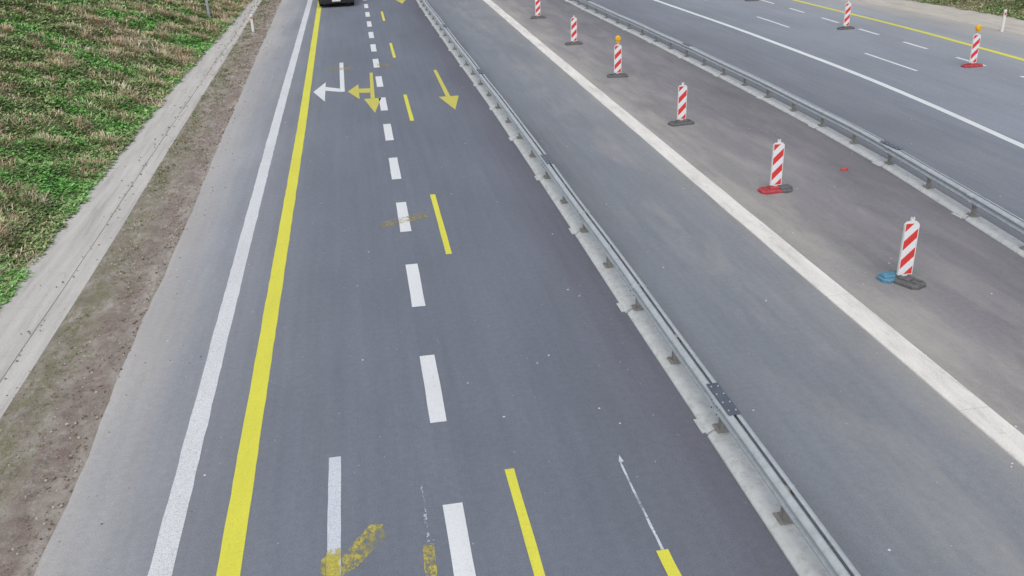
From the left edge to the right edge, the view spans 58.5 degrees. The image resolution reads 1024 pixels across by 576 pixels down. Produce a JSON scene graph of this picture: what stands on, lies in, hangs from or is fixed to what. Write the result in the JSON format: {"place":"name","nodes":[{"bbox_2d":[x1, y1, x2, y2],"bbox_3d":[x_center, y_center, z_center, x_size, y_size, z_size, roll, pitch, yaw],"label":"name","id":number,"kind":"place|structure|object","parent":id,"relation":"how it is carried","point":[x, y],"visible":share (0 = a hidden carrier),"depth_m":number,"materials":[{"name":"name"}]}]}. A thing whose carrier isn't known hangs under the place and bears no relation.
{"place":"outdoors","nodes":[
{"label":"outdoors","id":0,"kind":"place"},
{"bbox_2d":[0,0,253,309],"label":"grass embankment","id":1,"kind":"structure","parent":0,"point":[52,107],"depth_m":31.74,"materials":[{"name":"plant"}]},
{"bbox_2d":[205,0,210,17],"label":"traffic sign","id":2,"kind":"object","parent":1,"relation":"on","point":[207,7],"visible":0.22,"depth_m":51.83,"materials":[{"name":"metal"}]},
{"bbox_2d":[0,0,286,575],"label":"verge","id":3,"kind":"structure","parent":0,"point":[18,509],"depth_m":15.56,"materials":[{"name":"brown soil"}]},
{"bbox_2d":[0,0,260,418],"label":"drainage gutter","id":4,"kind":"object","parent":3,"relation":"on","point":[48,301],"visible":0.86,"depth_m":20.82,"materials":[{"name":"concrete"}]},
{"bbox_2d":[0,0,275,564],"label":"roadside weeds","id":5,"kind":"object","parent":3,"relation":"on","point":[260,16],"visible":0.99,"depth_m":26.51,"materials":[{"name":"brown plant"}]},
{"bbox_2d":[250,14,253,31],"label":"delineator post","id":6,"kind":"object","parent":3,"relation":"on","point":[251,20],"visible":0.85,"depth_m":48.42,"materials":[{"name":"plastic"}]},
{"bbox_2d":[34,0,1023,575],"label":"road","id":7,"kind":"structure","parent":0,"point":[560,394],"depth_m":16.47,"materials":[{"name":"grey asphalt"}]},
{"bbox_2d":[318,0,353,5],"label":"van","id":8,"kind":"object","parent":7,"relation":"on","point":[321,2],"visible":1,"depth_m":57.14,"materials":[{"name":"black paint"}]},
{"bbox_2d":[530,0,545,18],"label":"traffic beacon","id":9,"kind":"object","parent":7,"relation":"on","point":[537,9],"visible":1,"depth_m":49.99,"materials":[{"name":"plastic"}]},
{"bbox_2d":[565,15,582,44],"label":"traffic beacon","id":10,"kind":"object","parent":7,"relation":"on","point":[573,30],"visible":1,"depth_m":41.94,"materials":[{"name":"plastic"}]},
{"bbox_2d":[147,0,1023,575],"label":"road markings","id":11,"kind":"object","parent":7,"relation":"on","point":[233,534],"visible":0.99,"depth_m":14.22,"materials":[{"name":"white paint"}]},
{"bbox_2d":[607,36,627,77],"bbox_3d":[4.040,-8.845,34.908,0.800,1.539,0.400,-2,24,-1],"label":"traffic beacon","id":12,"kind":"object","parent":7,"relation":"on","point":[617,73],"visible":1,"depth_m":34.96,"materials":[{"name":"plastic"}]},
{"bbox_2d":[416,0,860,575],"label":"guard rail","id":13,"kind":"object","parent":7,"relation":"on","point":[798,532],"visible":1,"depth_m":13.64,"materials":[{"name":"metal"}]},
{"bbox_2d":[668,82,694,126],"bbox_3d":[5.226,-5.673,28.102,0.800,1.285,0.400,-9,25,-16],"label":"traffic beacon","id":14,"kind":"object","parent":7,"relation":"on","point":[681,120],"visible":1,"depth_m":28.13,"materials":[{"name":"plastic"}]},
{"bbox_2d":[483,0,1023,465],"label":"concrete drain strip","id":15,"kind":"object","parent":7,"relation":"on","point":[985,418],"visible":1,"depth_m":16.80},
{"bbox_2d":[757,139,792,194],"bbox_3d":[6.372,-2.948,21.976,0.820,1.285,0.465,-5,24,-7],"label":"traffic beacon","id":16,"kind":"object","parent":7,"relation":"on","point":[774,186],"visible":1,"depth_m":22.02,"materials":[{"name":"plastic"}]},
{"bbox_2d":[565,0,1023,257],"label":"guard rail","id":17,"kind":"object","parent":7,"relation":"on","point":[994,210],"visible":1,"depth_m":24.94,"materials":[{"name":"metal"}]},
{"bbox_2d":[837,1,854,29],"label":"traffic beacon","id":18,"kind":"object","parent":7,"relation":"on","point":[846,26],"visible":1,"depth_m":43.43,"materials":[{"name":"plastic"}]},
{"bbox_2d":[877,217,925,289],"bbox_3d":[7.271,-0.691,16.909,0.542,1.285,0.818,-17,28,-30],"label":"traffic beacon","id":19,"kind":"object","parent":7,"relation":"on","point":[900,276],"visible":1,"depth_m":16.96,"materials":[{"name":"plastic"}]},
{"bbox_2d":[961,25,982,67],"bbox_3d":[17.495,-9.140,34.519,0.800,1.539,0.400,-8,25,-13],"label":"traffic beacon","id":20,"kind":"object","parent":7,"relation":"on","point":[974,49],"visible":1,"depth_m":34.57,"materials":[{"name":"plastic"}]},
{"bbox_2d":[856,0,1023,34],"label":"roadside pavement","id":21,"kind":"structure","parent":0,"point":[1013,25],"depth_m":46.59,"materials":[{"name":"concrete"}]},
{"bbox_2d":[1000,9,1006,31],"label":"delineator post","id":22,"kind":"object","parent":21,"relation":"on","point":[1003,20],"visible":0.87,"depth_m":41.39,"materials":[{"name":"plastic"}]},
{"bbox_2d":[912,0,1023,18],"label":"grass embankment","id":23,"kind":"structure","parent":0,"point":[997,3],"depth_m":47.14,"materials":[{"name":"plant"}]}
]}

